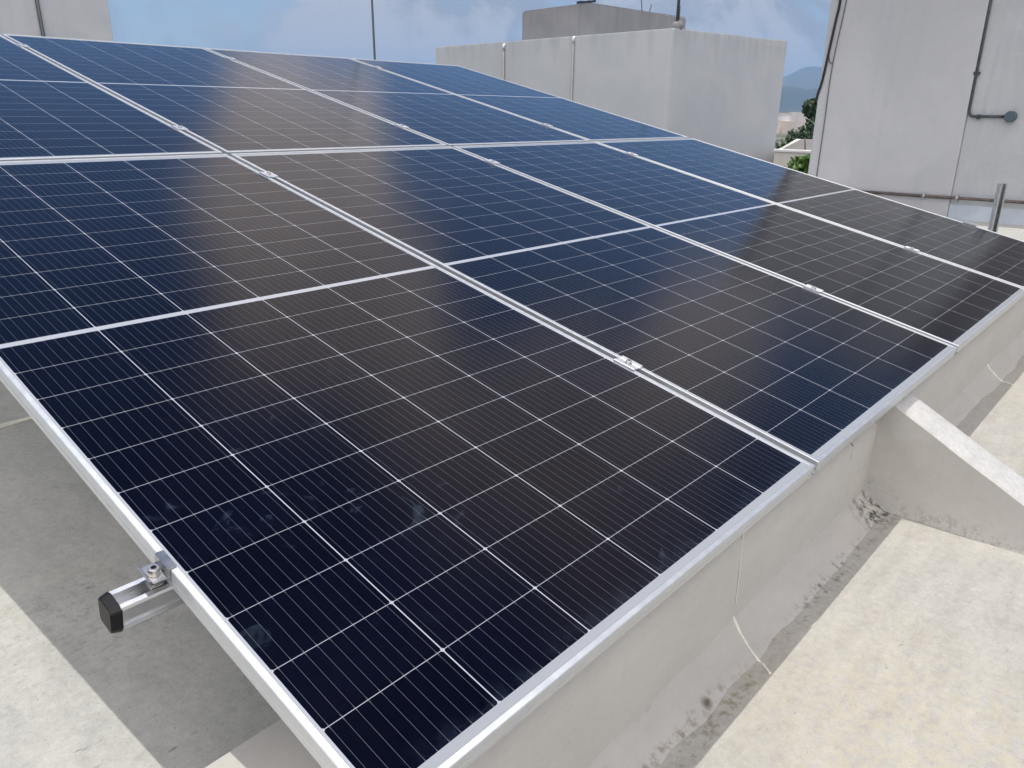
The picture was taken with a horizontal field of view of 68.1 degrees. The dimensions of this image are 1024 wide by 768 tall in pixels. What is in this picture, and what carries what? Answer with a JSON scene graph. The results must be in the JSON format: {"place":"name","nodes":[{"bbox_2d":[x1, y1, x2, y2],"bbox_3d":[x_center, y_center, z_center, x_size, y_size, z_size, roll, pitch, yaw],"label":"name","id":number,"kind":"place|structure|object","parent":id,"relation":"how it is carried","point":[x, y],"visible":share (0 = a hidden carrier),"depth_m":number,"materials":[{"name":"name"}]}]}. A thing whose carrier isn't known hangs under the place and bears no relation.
{"place":"outdoors","nodes":[
{"label":"outdoors","id":0,"kind":"place"},
{"bbox_2d":[0,0,112,40],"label":"white house","id":1,"kind":"structure","parent":0,"point":[82,19],"depth_m":17.28,"materials":[{"name":"paint"}]},
{"bbox_2d":[371,0,375,59],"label":"antenna mast","id":2,"kind":"object","parent":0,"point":[373,33],"depth_m":12.01,"materials":[{"name":"grey metal"}]},
{"bbox_2d":[107,0,830,76],"label":"sky","id":3,"kind":"structure","parent":0,"point":[405,30],"materials":[{"name":"blue"}]},
{"bbox_2d":[436,28,786,162],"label":"white block","id":4,"kind":"structure","parent":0,"point":[720,90],"depth_m":15.60,"materials":[{"name":"paint"}]},
{"bbox_2d":[502,43,504,79],"bbox_3d":[-0.219,-3.188,18.164,0.054,9.118,0.072,17,26,39],"label":"drain pipe","id":5,"kind":"object","parent":4,"relation":"attached to","point":[503,46],"visible":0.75,"depth_m":16.71,"materials":[{"name":"white plastic"}]},
{"bbox_2d":[570,36,574,100],"bbox_3d":[1.216,-2.766,16.945,0.054,9.169,0.072,17,26,39],"label":"drain pipe","id":6,"kind":"object","parent":4,"relation":"attached to","point":[573,39],"visible":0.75,"depth_m":15.57,"materials":[{"name":"white plastic"}]},
{"bbox_2d":[522,3,685,39],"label":"grey block","id":7,"kind":"structure","parent":4,"relation":"on","point":[577,20],"depth_m":16.82,"materials":[{"name":"grey concrete"}]},
{"bbox_2d":[577,0,595,3],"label":"pipe","id":8,"kind":"object","parent":7,"relation":"on","point":[588,1],"visible":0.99,"depth_m":16.18,"materials":[{"name":"grey metal"}]},
{"bbox_2d":[672,0,682,29],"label":"roof mast","id":9,"kind":"object","parent":4,"relation":"on","point":[678,23],"visible":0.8,"depth_m":14.12,"materials":[{"name":"grey metal"}]},
{"bbox_2d":[775,132,795,148],"bbox_3d":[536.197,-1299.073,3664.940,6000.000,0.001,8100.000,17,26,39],"label":"ground","id":10,"kind":"structure","parent":0,"point":[779,137],"depth_m":267.86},
{"bbox_2d":[0,219,1023,767],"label":"roof","id":11,"kind":"structure","parent":10,"relation":"on","point":[82,685],"depth_m":1.38,"materials":[{"name":"grey concrete"}]},
{"bbox_2d":[0,417,32,428],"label":"sealant bead","id":12,"kind":"object","parent":11,"relation":"on","point":[16,422],"visible":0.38,"depth_m":2.38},
{"bbox_2d":[98,577,184,633],"bbox_3d":[1.051,-0.277,2.655,0.044,0.046,4.740,31,34,32],"label":"mounting rail","id":13,"kind":"object","parent":11,"relation":"on","point":[129,605],"visible":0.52,"depth_m":1.01,"materials":[{"name":"silver metal"}]},
{"bbox_2d":[136,550,176,590],"bbox_3d":[-0.480,0.256,1.023,0.038,0.037,0.038,31,34,32],"label":"end clamp","id":14,"kind":"object","parent":13,"relation":"attached to","point":[156,574],"visible":1,"depth_m":1.02,"materials":[{"name":"metal"}]},
{"bbox_2d":[0,154,814,767],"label":"solar panel","id":15,"kind":"object","parent":13,"relation":"on","point":[380,500],"visible":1,"depth_m":1.36,"materials":[{"name":"blue glass"}]},
{"bbox_2d":[230,146,956,470],"bbox_3d":[0.169,-0.476,2.615,2.348,0.032,1.134,31,34,32],"label":"solar panel","id":16,"kind":"object","parent":13,"relation":"on","point":[818,380],"visible":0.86,"depth_m":2.34,"materials":[{"name":"blue glass"}]},
{"bbox_2d":[613,356,642,371],"bbox_3d":[0.280,-0.043,1.839,0.060,0.033,0.041,31,34,32],"label":"clamp","id":17,"kind":"object","parent":13,"relation":"attached to","point":[628,363],"visible":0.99,"depth_m":1.83,"materials":[{"name":"metal"}]},
{"bbox_2d":[453,141,1023,351],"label":"solar panel","id":18,"kind":"object","parent":13,"relation":"on","point":[959,307],"visible":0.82,"depth_m":3.21,"materials":[{"name":"blue glass"}]},
{"bbox_2d":[595,138,1023,287],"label":"solar panel","id":19,"kind":"object","parent":13,"relation":"on","point":[992,254],"visible":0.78,"depth_m":4.11,"materials":[{"name":"blue glass"}]},
{"bbox_2d":[803,284,823,293],"bbox_3d":[1.052,-0.326,2.649,0.060,0.033,0.041,31,34,32],"label":"clamp","id":20,"kind":"object","parent":13,"relation":"attached to","point":[813,288],"visible":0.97,"depth_m":2.64,"materials":[{"name":"silver metal"}]},
{"bbox_2d":[904,246,919,251],"bbox_3d":[1.823,-0.609,3.459,0.060,0.033,0.041,31,34,32],"label":"clamp","id":21,"kind":"object","parent":13,"relation":"attached to","point":[912,248],"visible":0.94,"depth_m":3.45,"materials":[{"name":"silver metal"}]},
{"bbox_2d":[988,183,1007,232],"bbox_3d":[3.055,-0.992,4.808,0.041,0.544,0.041,2,20,4],"label":"strut post","id":22,"kind":"object","parent":11,"relation":"on","point":[997,207],"visible":0.66,"depth_m":4.76,"materials":[{"name":"silver metal"}]},
{"bbox_2d":[776,120,793,133],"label":"town house","id":23,"kind":"structure","parent":10,"relation":"on","point":[778,127],"depth_m":334.73,"materials":[{"name":"beige paint"}]},
{"bbox_2d":[778,115,793,119],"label":"town house","id":24,"kind":"structure","parent":10,"relation":"on","point":[785,117],"depth_m":338.45,"materials":[{"name":"white paint"}]},
{"bbox_2d":[780,121,796,133],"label":"town house","id":25,"kind":"structure","parent":10,"relation":"on","point":[786,126],"depth_m":335.44,"materials":[{"name":"beige paint"}]},
{"bbox_2d":[773,128,803,159],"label":"dark tree","id":26,"kind":"object","parent":10,"relation":"on","point":[790,133],"visible":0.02,"depth_m":50.72,"materials":[{"name":"green plant"}]},
{"bbox_2d":[784,154,809,173],"bbox_3d":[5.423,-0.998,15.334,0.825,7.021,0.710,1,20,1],"label":"leafy bush","id":27,"kind":"object","parent":10,"relation":"on","point":[800,163],"visible":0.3,"depth_m":14.09,"materials":[{"name":"green plant"}]},
{"bbox_2d":[780,118,814,147],"bbox_3d":[13.821,-8.524,35.721,2.805,7.598,3.266,17,26,39],"label":"dark tree","id":28,"kind":"object","parent":10,"relation":"on","point":[807,133],"visible":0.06,"depth_m":34.53,"materials":[{"name":"green plant"}]},
{"bbox_2d":[801,97,817,128],"bbox_3d":[15.235,-10.320,39.344,3.192,8.565,2.537,8,21,21],"label":"conifer","id":29,"kind":"object","parent":10,"relation":"on","point":[809,107],"visible":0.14,"depth_m":38.00,"materials":[{"name":"green plant"}]},
{"bbox_2d":[658,356,1023,767],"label":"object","id":30,"kind":"structure","parent":10,"relation":"on","point":[897,642],"depth_m":1.51,"materials":[{"name":"beige concrete"}]},
{"bbox_2d":[205,297,1023,767],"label":"parapet wall","id":31,"kind":"structure","parent":30,"relation":"on","point":[651,689],"depth_m":1.45,"materials":[{"name":"white concrete"}]},
{"bbox_2d":[735,533,743,604],"bbox_3d":[0.459,0.353,1.520,0.003,0.218,0.006,17,26,39],"label":"sealant bead","id":32,"kind":"object","parent":31,"relation":"attached to","point":[739,568],"visible":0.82,"depth_m":1.53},
{"bbox_2d":[733,617,770,673],"bbox_3d":[0.485,0.528,1.531,0.014,0.061,0.122,-8,22,-23],"label":"sealant bead","id":33,"kind":"object","parent":31,"relation":"attached to","point":[748,646],"visible":1,"depth_m":1.54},
{"bbox_2d":[987,364,1012,385],"bbox_3d":[2.029,-0.036,3.151,0.014,0.060,0.132,-7,21,-20],"label":"sealant bead","id":34,"kind":"object","parent":31,"relation":"attached to","point":[998,377],"visible":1,"depth_m":3.16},
{"bbox_2d":[808,0,1023,225],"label":"rooftop room","id":35,"kind":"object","parent":30,"relation":"on","point":[898,119],"visible":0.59,"depth_m":7.21,"materials":[{"name":"white paint"}]},
{"bbox_2d":[816,0,841,101],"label":"wall cable","id":36,"kind":"object","parent":35,"relation":"attached to","point":[829,48],"depth_m":7.63,"materials":[{"name":"black"}]},
{"bbox_2d":[816,0,846,176],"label":"wall cable","id":37,"kind":"object","parent":35,"relation":"attached to","point":[829,86],"depth_m":7.73,"materials":[{"name":"grey plastic"}]},
{"bbox_2d":[861,190,1023,203],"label":"wall pipe","id":38,"kind":"object","parent":35,"relation":"attached to","point":[956,198],"depth_m":7.28,"materials":[{"name":"metal"}]},
{"bbox_2d":[968,0,1017,121],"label":"electrical conduit","id":39,"kind":"object","parent":35,"relation":"attached to","point":[1009,116],"visible":1,"depth_m":6.83,"materials":[{"name":"grey"}]},
{"bbox_2d":[865,393,1023,554],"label":"buttress","id":40,"kind":"structure","parent":30,"relation":"on","point":[928,465],"depth_m":2.00,"materials":[{"name":"white concrete"}]},
{"bbox_2d":[773,139,811,166],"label":"neighbour house","id":41,"kind":"structure","parent":0,"point":[785,153],"depth_m":16.16,"materials":[{"name":"paint"}]},
{"bbox_2d":[779,86,817,112],"bbox_3d":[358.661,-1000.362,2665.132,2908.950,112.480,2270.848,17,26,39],"label":"hills","id":42,"kind":"structure","parent":0,"point":[793,98],"depth_m":2458.82,"materials":[{"name":"blue"}]},
{"bbox_2d":[792,112,809,131],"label":"town house","id":43,"kind":"structure","parent":0,"point":[799,118],"depth_m":370.72,"materials":[{"name":"white paint"}]},
{"bbox_2d":[782,66,821,88],"bbox_3d":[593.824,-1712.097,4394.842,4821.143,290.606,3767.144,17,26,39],"label":"hills","id":44,"kind":"structure","parent":0,"point":[807,78],"depth_m":4144.09,"materials":[{"name":"blue"}]},
{"label":"mounting rail","id":45,"kind":"object","parent":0,"visible":0},
{"bbox_2d":[259,171,278,179],"bbox_3d":[-0.863,-0.735,2.685,0.060,0.033,0.041,31,34,32],"label":"clamp","id":46,"kind":"object","parent":45,"relation":"attached to","point":[268,174],"visible":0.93,"depth_m":2.67,"materials":[{"name":"silver metal"}]},
{"bbox_2d":[485,159,499,164],"bbox_3d":[-0.091,-1.018,3.496,0.060,0.033,0.041,31,34,32],"label":"clamp","id":47,"kind":"object","parent":45,"relation":"attached to","point":[493,161],"visible":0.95,"depth_m":3.48,"materials":[{"name":"silver metal"}]},
{"bbox_3d":[-0.571,-1.259,3.856,0.044,0.046,4.740,31,34,32],"label":"mounting rail","id":48,"kind":"object","parent":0,"visible":0},
{"bbox_2d":[0,35,222,160],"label":"solar panel","id":49,"kind":"object","parent":48,"relation":"on","point":[49,110],"visible":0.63,"depth_m":2.89,"materials":[{"name":"blue glass"}]},
{"bbox_2d":[171,125,188,132],"bbox_3d":[-1.329,-1.017,3.030,0.060,0.033,0.041,31,34,32],"label":"clamp","id":50,"kind":"object","parent":48,"relation":"attached to","point":[181,128],"visible":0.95,"depth_m":3.02,"materials":[{"name":"silver metal"}]},
{"bbox_2d":[2,34,446,155],"bbox_3d":[-1.543,-1.512,3.883,2.348,0.032,1.134,31,34,32],"label":"solar panel","id":51,"kind":"object","parent":48,"relation":"on","point":[224,105],"visible":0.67,"depth_m":3.69,"materials":[{"name":"blue glass"}]},
{"bbox_2d":[205,48,589,146],"bbox_3d":[-0.771,-1.795,4.693,2.348,0.032,1.134,31,34,32],"label":"solar panel","id":52,"kind":"object","parent":48,"relation":"on","point":[443,116],"visible":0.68,"depth_m":4.54,"materials":[{"name":"blue glass"}]},
{"bbox_2d":[395,124,408,128],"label":"clamp","id":53,"kind":"object","parent":48,"relation":"attached to","point":[402,126],"visible":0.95,"depth_m":3.83,"materials":[{"name":"silver metal"}]},
{"bbox_2d":[350,58,688,141],"bbox_3d":[0.000,-2.078,5.503,2.348,0.032,1.134,31,34,32],"label":"solar panel","id":54,"kind":"object","parent":48,"relation":"on","point":[577,119],"visible":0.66,"depth_m":5.37,"materials":[{"name":"blue glass"}]},
{"bbox_3d":[-1.785,-1.994,4.756,0.044,0.046,4.740,31,34,32],"label":"mounting rail","id":55,"kind":"object","parent":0,"visible":0},
{"bbox_2d":[17,43,29,48],"bbox_3d":[-2.529,-1.743,3.919,0.060,0.033,0.041,31,34,32],"label":"clamp","id":56,"kind":"object","parent":55,"relation":"attached to","point":[24,45],"visible":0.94,"depth_m":3.91,"materials":[{"name":"silver metal"}]}
]}

